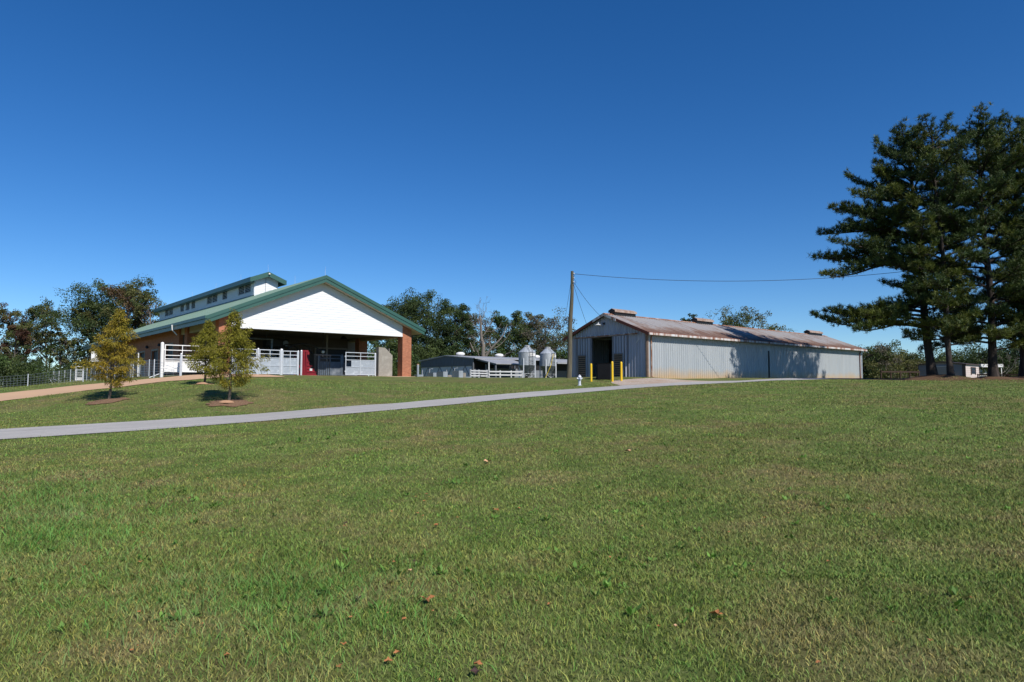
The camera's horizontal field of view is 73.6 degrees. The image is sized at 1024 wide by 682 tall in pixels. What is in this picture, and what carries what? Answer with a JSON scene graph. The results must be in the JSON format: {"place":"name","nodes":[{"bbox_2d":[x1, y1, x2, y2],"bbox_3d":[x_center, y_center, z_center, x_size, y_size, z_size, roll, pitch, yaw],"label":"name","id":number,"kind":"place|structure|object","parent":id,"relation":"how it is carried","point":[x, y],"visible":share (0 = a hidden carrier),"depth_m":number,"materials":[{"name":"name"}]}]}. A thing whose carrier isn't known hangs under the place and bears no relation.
{"place":"outdoors","nodes":[
{"label":"outdoors","id":0,"kind":"place"},
{"bbox_2d":[0,378,897,438],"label":"road","id":1,"kind":"structure","parent":0,"point":[25,432],"depth_m":25.30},
{"bbox_2d":[0,374,1023,681],"bbox_3d":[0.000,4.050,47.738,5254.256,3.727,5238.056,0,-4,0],"label":"ground","id":2,"kind":"structure","parent":0,"point":[252,394],"depth_m":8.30,"materials":[{"name":"plant"}]},
{"bbox_2d":[0,302,25,365],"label":"deciduous tree","id":3,"kind":"object","parent":2,"relation":"on","point":[4,316],"visible":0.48,"depth_m":104.92,"materials":[{"name":"green plant"}]},
{"bbox_2d":[2,324,37,364],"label":"deciduous tree","id":4,"kind":"object","parent":2,"relation":"on","point":[24,337],"visible":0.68,"depth_m":96.43,"materials":[{"name":"green plant"}]},
{"bbox_2d":[0,302,61,361],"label":"deciduous tree","id":5,"kind":"object","parent":2,"relation":"on","point":[15,319],"visible":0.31,"depth_m":107.55,"materials":[{"name":"green plant"}]},
{"bbox_2d":[6,296,66,371],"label":"deciduous tree","id":6,"kind":"object","parent":2,"relation":"on","point":[39,327],"visible":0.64,"depth_m":105.14,"materials":[{"name":"green plant"}]},
{"bbox_2d":[0,353,92,387],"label":"undergrowth","id":7,"kind":"object","parent":2,"relation":"on","point":[13,370],"visible":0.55,"depth_m":70.24,"materials":[{"name":"green plant"}]},
{"bbox_2d":[47,326,77,370],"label":"deciduous tree","id":8,"kind":"object","parent":2,"relation":"on","point":[60,349],"visible":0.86,"depth_m":99.89,"materials":[{"name":"green plant"}]},
{"bbox_2d":[52,340,88,365],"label":"deciduous tree","id":9,"kind":"object","parent":2,"relation":"on","point":[74,352],"visible":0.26,"depth_m":102.02,"materials":[{"name":"green plant"}]},
{"bbox_2d":[70,299,109,364],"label":"deciduous tree","id":10,"kind":"object","parent":2,"relation":"on","point":[81,340],"visible":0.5,"depth_m":101.78,"materials":[{"name":"green plant"}]},
{"bbox_2d":[1,359,179,385],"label":"wire fence","id":11,"kind":"object","parent":2,"relation":"on","point":[154,371],"visible":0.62,"depth_m":52.07,"materials":[{"name":"silver metal"}]},
{"bbox_2d":[90,351,97,379],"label":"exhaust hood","id":12,"kind":"object","parent":2,"relation":"on","point":[92,355],"visible":0.23,"depth_m":66.03,"materials":[{"name":"white paint"}]},
{"bbox_2d":[35,274,156,366],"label":"deciduous tree","id":13,"kind":"object","parent":2,"relation":"on","point":[79,323],"visible":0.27,"depth_m":102.42,"materials":[{"name":"green plant"}]},
{"bbox_2d":[53,359,149,381],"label":"wire fence","id":14,"kind":"object","parent":2,"relation":"on","point":[73,375],"visible":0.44,"depth_m":66.14,"materials":[{"name":"silver metal"}]},
{"bbox_2d":[86,397,129,404],"bbox_3d":[-18.653,2.765,31.603,1.828,0.305,1.572,1,-4,-16],"label":"mulch ring","id":15,"kind":"object","parent":2,"relation":"on","point":[111,400],"visible":0.99,"depth_m":31.38,"materials":[{"name":"soil"}]},
{"bbox_2d":[70,307,146,398],"bbox_3d":[-18.719,0.621,32.320,3.014,4.488,2.972,0,-4,0],"label":"young cypress","id":16,"kind":"object","parent":15,"relation":"on","point":[112,333],"visible":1,"depth_m":31.88,"materials":[{"name":"green plant"}]},
{"bbox_2d":[94,278,166,338],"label":"deciduous tree","id":17,"kind":"object","parent":2,"relation":"on","point":[136,291],"visible":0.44,"depth_m":102.00,"materials":[{"name":"green plant"}]},
{"bbox_2d":[0,374,283,400],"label":"footpath","id":18,"kind":"structure","parent":2,"relation":"on","point":[29,393],"depth_m":42.44,"materials":[{"name":"soil"}]},
{"bbox_2d":[130,291,159,327],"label":"deciduous tree","id":19,"kind":"object","parent":2,"relation":"on","point":[144,299],"visible":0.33,"depth_m":99.72,"materials":[{"name":"green plant"}]},
{"bbox_2d":[160,342,163,376],"bbox_3d":[-24.348,1.331,47.582,0.242,2.535,0.230,3,-5,-40],"label":"steel post","id":20,"kind":"object","parent":2,"relation":"on","point":[162,357],"visible":0.87,"depth_m":47.51,"materials":[{"name":"metal"}]},
{"bbox_2d":[164,344,208,371],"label":"livestock gate","id":21,"kind":"structure","parent":20,"relation":"attached to","point":[167,367],"depth_m":48.19,"materials":[{"name":"metal"}]},
{"bbox_2d":[180,353,182,375],"bbox_3d":[-23.088,1.796,47.708,0.158,1.925,0.150,3,-5,-40],"label":"steel post","id":22,"kind":"object","parent":2,"relation":"on","point":[181,354],"visible":0.87,"depth_m":47.66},
{"bbox_2d":[206,399,252,406],"bbox_3d":[-12.039,2.632,29.151,1.941,0.294,1.685,0,-4,0],"label":"mulch ring","id":23,"kind":"object","parent":2,"relation":"on","point":[238,402],"visible":0.9,"depth_m":28.92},
{"bbox_2d":[218,400,233,402],"bbox_3d":[-12.102,2.555,28.975,0.660,0.110,0.468,0,-4,0],"label":"soil mound","id":24,"kind":"object","parent":23,"relation":"on","point":[225,401],"visible":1,"depth_m":28.81,"materials":[{"name":"soil"}]},
{"bbox_2d":[202,308,273,399],"bbox_3d":[-11.922,0.632,29.688,2.835,4.126,2.617,3,-5,-39],"label":"young cypress","id":25,"kind":"object","parent":2,"relation":"on","point":[228,339],"visible":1,"depth_m":29.38,"materials":[{"name":"green plant"}]},
{"bbox_2d":[82,272,425,377],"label":"livestock barn","id":26,"kind":"structure","parent":2,"relation":"on","point":[315,311],"depth_m":59.04,"materials":[{"name":"white metal"}]},
{"bbox_2d":[138,351,144,376],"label":"side door","id":27,"kind":"structure","parent":26,"relation":"in","point":[142,352],"depth_m":68.15,"materials":[{"name":"metal"}]},
{"bbox_2d":[150,349,157,375],"bbox_3d":[-33.382,2.068,64.061,0.250,2.610,2.500,3,-5,-40],"label":"side door","id":28,"kind":"structure","parent":26,"relation":"in","point":[155,350],"depth_m":64.27,"materials":[{"name":"metal"}]},
{"bbox_2d":[164,343,172,374],"bbox_3d":[-30.176,1.673,60.313,0.250,2.910,2.641,3,-5,-40],"label":"side door","id":29,"kind":"structure","parent":26,"relation":"in","point":[170,348],"depth_m":60.49,"materials":[{"name":"metal"}]},
{"bbox_2d":[245,337,272,374],"bbox_3d":[-21.445,1.304,56.657,3.300,3.170,0.180,3,-5,-40],"label":"pipe frame","id":30,"kind":"object","parent":26,"relation":"on","point":[271,339],"visible":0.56,"depth_m":57.59,"materials":[{"name":"metal"}]},
{"bbox_2d":[267,347,278,374],"bbox_3d":[-22.052,1.838,63.148,1.061,2.950,0.097,3,-5,-40],"label":"doorway","id":31,"kind":"structure","parent":26,"relation":"in","point":[269,348],"depth_m":63.26,"materials":[{"name":"metal"}]},
{"bbox_2d":[262,334,288,347],"bbox_3d":[-21.052,-0.018,60.967,2.000,1.170,1.100,3,-5,-40],"label":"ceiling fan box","id":32,"kind":"object","parent":26,"relation":"hanging from","point":[277,343],"visible":0.79,"depth_m":60.60,"materials":[{"name":"metal"}]},
{"bbox_2d":[276,343,330,375],"bbox_3d":[-17.206,1.560,56.965,3.944,2.699,2.705,3,-5,-40],"label":"squeeze chute","id":33,"kind":"object","parent":26,"relation":"on","point":[307,369],"visible":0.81,"depth_m":56.27,"materials":[{"name":"red paint"}]},
{"bbox_2d":[326,335,327,375],"bbox_3d":[-16.774,1.350,61.970,0.320,3.770,0.320,3,-5,-40],"label":"support post","id":34,"kind":"object","parent":26,"relation":"on","point":[326,347],"visible":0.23,"depth_m":61.95,"materials":[{"name":"metal"}]},
{"bbox_2d":[314,347,346,375],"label":"rollup door","id":35,"kind":"structure","parent":26,"relation":"in","point":[331,351],"depth_m":66.84,"materials":[{"name":"metal"}]},
{"bbox_2d":[343,356,357,375],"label":"livestock gate","id":36,"kind":"structure","parent":26,"relation":"attached to","point":[348,364],"depth_m":60.63,"materials":[{"name":"metal"}]},
{"bbox_2d":[257,348,258,373],"bbox_3d":[-19.275,1.700,51.899,0.168,2.360,0.160,3,-5,-40],"label":"steel post","id":37,"kind":"object","parent":2,"relation":"on","point":[258,359],"visible":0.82,"depth_m":51.86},
{"bbox_2d":[231,349,256,373],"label":"livestock gate","id":38,"kind":"structure","parent":37,"relation":"attached to","point":[255,369],"depth_m":51.68,"materials":[{"name":"metal"}]},
{"bbox_2d":[279,349,282,374],"bbox_3d":[-17.901,1.772,53.071,0.252,2.370,0.240,3,-5,-40],"label":"steel post","id":39,"kind":"object","parent":2,"relation":"on","point":[281,361],"visible":0.87,"depth_m":53.00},
{"bbox_2d":[259,349,279,373],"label":"livestock gate","id":40,"kind":"structure","parent":39,"relation":"attached to","point":[273,365],"depth_m":52.52,"materials":[{"name":"metal"}]},
{"bbox_2d":[283,351,297,373],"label":"livestock gate","id":41,"kind":"structure","parent":39,"relation":"attached to","point":[290,365],"depth_m":53.56,"materials":[{"name":"metal"}]},
{"bbox_2d":[300,350,302,374],"bbox_3d":[-16.775,1.878,54.423,0.178,2.335,0.170,3,-5,-40],"label":"steel post","id":42,"kind":"object","parent":2,"relation":"on","point":[301,351],"visible":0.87,"depth_m":54.36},
{"bbox_2d":[341,354,342,375],"bbox_3d":[-14.831,2.264,59.620,0.189,2.240,0.180,3,-5,-40],"label":"steel post","id":43,"kind":"object","parent":2,"relation":"on","point":[341,364],"visible":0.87,"depth_m":59.56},
{"bbox_2d":[319,354,340,374],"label":"livestock gate","id":44,"kind":"structure","parent":43,"relation":"attached to","point":[335,368],"depth_m":58.97,"materials":[{"name":"metal"}]},
{"bbox_2d":[376,347,391,375],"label":"concrete wing wall","id":45,"kind":"structure","parent":2,"relation":"on","point":[383,361],"depth_m":58.94,"materials":[{"name":"concrete"}]},
{"bbox_2d":[367,302,434,371],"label":"deciduous tree","id":46,"kind":"object","parent":2,"relation":"on","point":[389,345],"visible":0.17,"depth_m":114.80,"materials":[{"name":"green plant"}]},
{"bbox_2d":[377,287,463,375],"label":"deciduous tree","id":47,"kind":"object","parent":2,"relation":"on","point":[419,303],"visible":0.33,"depth_m":116.08,"materials":[{"name":"green plant"}]},
{"bbox_2d":[427,373,435,376],"bbox_3d":[-7.368,3.254,62.358,0.896,0.720,0.432,-3,-5,36],"label":"block trough","id":48,"kind":"object","parent":2,"relation":"on","point":[431,374],"visible":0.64,"depth_m":62.18,"materials":[{"name":"grey concrete"}]},
{"bbox_2d":[416,295,454,342],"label":"deciduous tree","id":49,"kind":"object","parent":2,"relation":"on","point":[432,316],"visible":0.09,"depth_m":123.84,"materials":[{"name":"green plant"}]},
{"bbox_2d":[437,372,451,376],"bbox_3d":[-6.000,3.152,61.409,1.347,0.800,0.858,1,-4,-16],"label":"block trough","id":50,"kind":"object","parent":2,"relation":"on","point":[442,374],"visible":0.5,"depth_m":61.23,"materials":[{"name":"grey concrete"}]},
{"bbox_2d":[430,298,484,355],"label":"deciduous tree","id":51,"kind":"object","parent":2,"relation":"on","point":[461,317],"visible":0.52,"depth_m":117.31,"materials":[{"name":"green plant"}]},
{"bbox_2d":[452,371,470,377],"bbox_3d":[-4.406,3.060,60.449,1.670,0.860,0.877,1,-4,-15],"label":"block trough","id":52,"kind":"object","parent":2,"relation":"on","point":[458,374],"visible":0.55,"depth_m":60.28,"materials":[{"name":"grey concrete"}]},
{"bbox_2d":[367,341,567,375],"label":"undergrowth","id":53,"kind":"object","parent":2,"relation":"on","point":[420,356],"visible":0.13,"depth_m":101.16,"materials":[{"name":"green plant"}]},
{"bbox_2d":[452,306,493,355],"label":"deciduous tree","id":54,"kind":"object","parent":2,"relation":"on","point":[469,348],"visible":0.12,"depth_m":121.22,"materials":[{"name":"green plant"}]},
{"bbox_2d":[470,666,481,674],"bbox_3d":[-0.185,1.776,3.689,0.074,0.018,0.070,-2,-4,30],"label":"fallen leaf","id":55,"kind":"object","parent":2,"relation":"on","point":[475,669],"visible":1,"depth_m":3.69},
{"bbox_2d":[470,369,487,377],"bbox_3d":[-3.045,3.215,62.914,0.135,1.170,2.548,-3,-5,35],"label":"rail fence","id":56,"kind":"object","parent":2,"relation":"on","point":[479,373],"visible":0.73,"depth_m":62.98,"materials":[{"name":"wood"}]},
{"bbox_2d":[473,313,504,355],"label":"deciduous tree","id":57,"kind":"object","parent":2,"relation":"on","point":[487,339],"visible":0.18,"depth_m":123.98,"materials":[{"name":"green plant"}]},
{"bbox_2d":[466,301,514,356],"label":"dead tree","id":58,"kind":"object","parent":2,"relation":"on","point":[483,352],"visible":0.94,"depth_m":98.00,"materials":[{"name":"wood"}]},
{"bbox_2d":[419,352,566,377],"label":"poultry house","id":59,"kind":"structure","parent":2,"relation":"on","point":[458,362],"depth_m":78.25,"materials":[{"name":"grey metal"}]},
{"bbox_2d":[488,362,522,377],"bbox_3d":[-0.579,2.865,62.681,3.478,1.840,0.135,2,-4,-26],"label":"rail fence","id":60,"kind":"object","parent":2,"relation":"on","point":[500,374],"visible":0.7,"depth_m":62.46,"materials":[{"name":"wood"}]},
{"bbox_2d":[0,392,1023,630],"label":"weeds","id":61,"kind":"object","parent":2,"relation":"on","point":[955,590],"visible":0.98,"depth_m":5.99,"materials":[{"name":"green plant"}]},
{"bbox_2d":[482,310,542,357],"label":"deciduous tree","id":62,"kind":"object","parent":2,"relation":"on","point":[500,321],"visible":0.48,"depth_m":115.08,"materials":[{"name":"green plant"}]},
{"bbox_2d":[3,393,1023,679],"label":"leaf litter","id":63,"kind":"object","parent":2,"relation":"on","point":[423,515],"visible":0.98,"depth_m":6.04,"materials":[{"name":"plant"}]},
{"bbox_2d":[518,345,535,377],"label":"feed silo","id":64,"kind":"object","parent":2,"relation":"on","point":[527,359],"visible":0.93,"depth_m":72.34,"materials":[{"name":"metal"}]},
{"bbox_2d":[504,311,554,351],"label":"deciduous tree","id":65,"kind":"object","parent":2,"relation":"on","point":[540,317],"visible":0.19,"depth_m":116.90,"materials":[{"name":"green plant"}]},
{"bbox_2d":[514,307,576,358],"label":"deciduous tree","id":66,"kind":"object","parent":2,"relation":"on","point":[548,325],"visible":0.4,"depth_m":112.75,"materials":[{"name":"green plant"}]},
{"bbox_2d":[539,347,556,377],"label":"feed silo","id":67,"kind":"object","parent":2,"relation":"on","point":[546,356],"visible":0.94,"depth_m":74.85,"materials":[{"name":"metal"}]},
{"bbox_2d":[544,326,574,358],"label":"deciduous tree","id":68,"kind":"object","parent":2,"relation":"on","point":[559,341],"visible":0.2,"depth_m":110.49,"materials":[{"name":"green plant"}]},
{"bbox_2d":[566,271,574,377],"bbox_3d":[4.267,-1.204,50.034,0.695,7.928,0.403,1,-4,-20],"label":"utility pole","id":69,"kind":"object","parent":2,"relation":"on","point":[569,361],"visible":0.97,"depth_m":49.91,"materials":[{"name":"brown wood"}]},
{"bbox_2d":[579,260,987,280],"bbox_3d":[19.244,-5.018,49.480,29.232,1.360,0.031,0,-4,3],"label":"power line","id":70,"kind":"object","parent":69,"relation":"attached to","point":[762,280],"visible":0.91,"depth_m":49.44,"materials":[{"name":"black"}]},
{"bbox_2d":[577,374,582,385],"bbox_3d":[4.250,2.453,42.909,0.380,0.712,0.333,1,-4,-17],"label":"fire hydrant","id":71,"kind":"object","parent":2,"relation":"on","point":[579,378],"visible":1,"depth_m":42.85,"materials":[{"name":"silver metal"}]},
{"bbox_2d":[590,364,591,381],"bbox_3d":[5.226,2.229,45.151,0.151,1.500,0.151,0,-4,0],"label":"bollard","id":72,"kind":"object","parent":2,"relation":"on","point":[590,372],"visible":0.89,"depth_m":45.10,"materials":[{"name":"metal"}]},
{"bbox_2d":[596,363,610,379],"bbox_3d":[6.297,2.143,46.559,1.109,1.250,0.860,0,-4,0],"label":"utility cabinet","id":73,"kind":"object","parent":2,"relation":"on","point":[603,370],"visible":0.84,"depth_m":46.17,"materials":[{"name":"metal"}]},
{"bbox_2d":[611,361,613,381],"bbox_3d":[6.566,2.164,44.754,0.151,1.680,0.151,0,-4,0],"label":"bollard","id":74,"kind":"object","parent":2,"relation":"on","point":[612,377],"visible":0.89,"depth_m":44.71,"materials":[{"name":"metal"}]},
{"bbox_2d":[620,362,622,380],"bbox_3d":[7.218,2.163,45.155,0.151,1.605,0.151,0,-4,0],"label":"bollard","id":75,"kind":"object","parent":2,"relation":"on","point":[621,377],"visible":0.91,"depth_m":45.11,"materials":[{"name":"metal"}]},
{"bbox_2d":[611,378,707,385],"bbox_3d":[10.691,2.782,46.256,16.000,0.563,3.829,3,-5,-40],"label":"gravel apron","id":76,"kind":"object","parent":2,"relation":"on","point":[640,381],"visible":0.77,"depth_m":44.80,"materials":[{"name":"gravel"}]},
{"bbox_2d":[680,313,697,321],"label":"deciduous tree","id":77,"kind":"object","parent":2,"relation":"on","point":[688,319],"visible":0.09,"depth_m":117.45,"materials":[{"name":"green plant"}]},
{"bbox_2d":[563,308,866,378],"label":"metal barn","id":78,"kind":"structure","parent":2,"relation":"on","point":[639,346],"depth_m":55.15,"materials":[{"name":"grey metal"}]},
{"bbox_2d":[576,338,591,376],"bbox_3d":[5.594,1.347,53.616,0.145,3.090,1.699,3,-5,-40],"label":"sliding door","id":79,"kind":"structure","parent":78,"relation":"in","point":[583,346],"depth_m":53.56,"materials":[{"name":"grey metal"}]},
{"bbox_2d":[612,335,628,376],"bbox_3d":[8.017,1.162,50.782,0.145,3.090,1.603,3,-5,-40],"label":"sliding door","id":80,"kind":"structure","parent":78,"relation":"in","point":[620,344],"depth_m":50.73,"materials":[{"name":"grey metal"}]},
{"bbox_2d":[710,609,722,613],"bbox_3d":[1.358,1.796,4.534,0.086,0.026,0.092,-2,-4,30],"label":"fallen leaf","id":81,"kind":"object","parent":2,"relation":"on","point":[717,611],"visible":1,"depth_m":4.53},
{"bbox_2d":[706,307,750,326],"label":"deciduous tree","id":82,"kind":"object","parent":2,"relation":"on","point":[724,314],"visible":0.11,"depth_m":111.66,"materials":[{"name":"green plant"}]},
{"bbox_2d":[718,305,793,331],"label":"deciduous tree","id":83,"kind":"object","parent":2,"relation":"on","point":[759,318],"visible":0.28,"depth_m":111.69,"materials":[{"name":"green plant"}]},
{"bbox_2d":[857,341,916,378],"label":"deciduous tree","id":84,"kind":"object","parent":2,"relation":"on","point":[878,357],"visible":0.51,"depth_m":79.98,"materials":[{"name":"green plant"}]},
{"bbox_2d":[808,117,989,374],"bbox_3d":[27.693,-6.832,49.937,11.151,18.889,9.329,0,-4,0],"label":"pine tree","id":85,"kind":"object","parent":2,"relation":"on","point":[873,250],"visible":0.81,"depth_m":49.36,"materials":[{"name":"green plant"}]},
{"bbox_2d":[880,370,919,378],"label":"wooden fence","id":86,"kind":"object","parent":2,"relation":"on","point":[900,372],"visible":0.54,"depth_m":66.86,"materials":[{"name":"brown wood"}]},
{"bbox_2d":[862,339,938,377],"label":"deciduous tree","id":87,"kind":"object","parent":2,"relation":"on","point":[908,361],"visible":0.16,"depth_m":82.70,"materials":[{"name":"green plant"}]},
{"bbox_2d":[894,341,966,376],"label":"deciduous tree","id":88,"kind":"object","parent":2,"relation":"on","point":[940,358],"visible":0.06,"depth_m":86.31,"materials":[{"name":"green plant"}]},
{"bbox_2d":[863,360,1018,377],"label":"undergrowth","id":89,"kind":"object","parent":2,"relation":"on","point":[893,376],"visible":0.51,"depth_m":77.66,"materials":[{"name":"green plant"}]},
{"bbox_2d":[877,111,1006,375],"bbox_3d":[30.292,-6.949,48.481,7.532,18.980,7.686,0,-4,0],"label":"pine tree","id":90,"kind":"object","parent":2,"relation":"on","point":[961,325],"visible":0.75,"depth_m":47.39,"materials":[{"name":"green plant"}]},
{"bbox_2d":[919,350,968,362],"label":"deciduous tree","id":91,"kind":"object","parent":2,"relation":"on","point":[943,354],"visible":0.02,"depth_m":106.59,"materials":[{"name":"green plant"}]},
{"bbox_2d":[916,361,979,377],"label":"garden shed","id":92,"kind":"structure","parent":2,"relation":"on","point":[967,370],"depth_m":77.44,"materials":[{"name":"beige"}]},
{"bbox_2d":[936,366,946,373],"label":"sliding door","id":93,"kind":"structure","parent":92,"relation":"in","point":[941,369],"depth_m":77.58,"materials":[{"name":"grey"}]},
{"bbox_2d":[971,367,975,374],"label":"window","id":94,"kind":"structure","parent":92,"relation":"in","point":[973,369],"depth_m":77.65,"materials":[{"name":"grey glass"}]},
{"bbox_2d":[903,101,1023,376],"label":"pine tree","id":95,"kind":"object","parent":2,"relation":"on","point":[988,141],"visible":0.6,"depth_m":47.75,"materials":[{"name":"green plant"}]},
{"bbox_2d":[942,343,1019,376],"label":"deciduous tree","id":96,"kind":"object","parent":2,"relation":"on","point":[978,353],"visible":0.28,"depth_m":96.47,"materials":[{"name":"green plant"}]},
{"bbox_2d":[945,345,1019,362],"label":"deciduous tree","id":97,"kind":"object","parent":2,"relation":"on","point":[964,353],"depth_m":106.26,"materials":[{"name":"green plant"}]},
{"bbox_2d":[979,364,1002,376],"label":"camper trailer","id":98,"kind":"object","parent":2,"relation":"on","point":[985,365],"visible":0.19,"depth_m":83.49,"materials":[{"name":"white paint"}]},
{"bbox_2d":[967,339,1019,376],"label":"deciduous tree","id":99,"kind":"object","parent":2,"relation":"on","point":[1006,343],"visible":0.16,"depth_m":94.66,"materials":[{"name":"green plant"}]},
{"bbox_2d":[977,373,1017,376],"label":"wooden fence","id":100,"kind":"object","parent":2,"relation":"on","point":[1007,374],"visible":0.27,"depth_m":68.41,"materials":[{"name":"brown wood"}]},
{"bbox_2d":[972,115,1023,328],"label":"pine tree","id":101,"kind":"object","parent":2,"relation":"on","point":[1002,224],"visible":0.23,"depth_m":49.32,"materials":[{"name":"green plant"}]},
{"bbox_2d":[973,112,1023,375],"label":"pine tree","id":102,"kind":"object","parent":2,"relation":"on","point":[1019,307],"visible":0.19,"depth_m":50.55,"materials":[{"name":"green plant"}]},
{"bbox_2d":[997,354,1017,375],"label":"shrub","id":103,"kind":"object","parent":2,"relation":"on","point":[1008,365],"visible":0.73,"depth_m":73.84,"materials":[{"name":"plant"}]},
{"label":"mulch ring","id":104,"kind":"structure","parent":2,"relation":"on","visible":0},
{"bbox_2d":[184,319,229,382],"bbox_3d":[-17.632,0.628,39.929,2.828,3.956,2.810,-3,-5,38],"label":"young cypress","id":105,"kind":"object","parent":104,"relation":"on","point":[205,341],"visible":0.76,"depth_m":39.73,"materials":[{"name":"green plant"}]},
{"bbox_2d":[0,0,1023,375],"label":"sky","id":106,"kind":"structure","parent":0,"point":[470,152],"materials":[{"name":"blue"}]},
{"bbox_3d":[-11.672,2.167,58.442,0.126,2.280,0.120,3,-5,-40],"label":"steel post","id":107,"kind":"object","parent":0,"visible":0},
{"bbox_2d":[344,352,374,374],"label":"livestock gate","id":108,"kind":"structure","parent":107,"relation":"attached to","point":[362,367],"depth_m":57.48,"materials":[{"name":"metal"}]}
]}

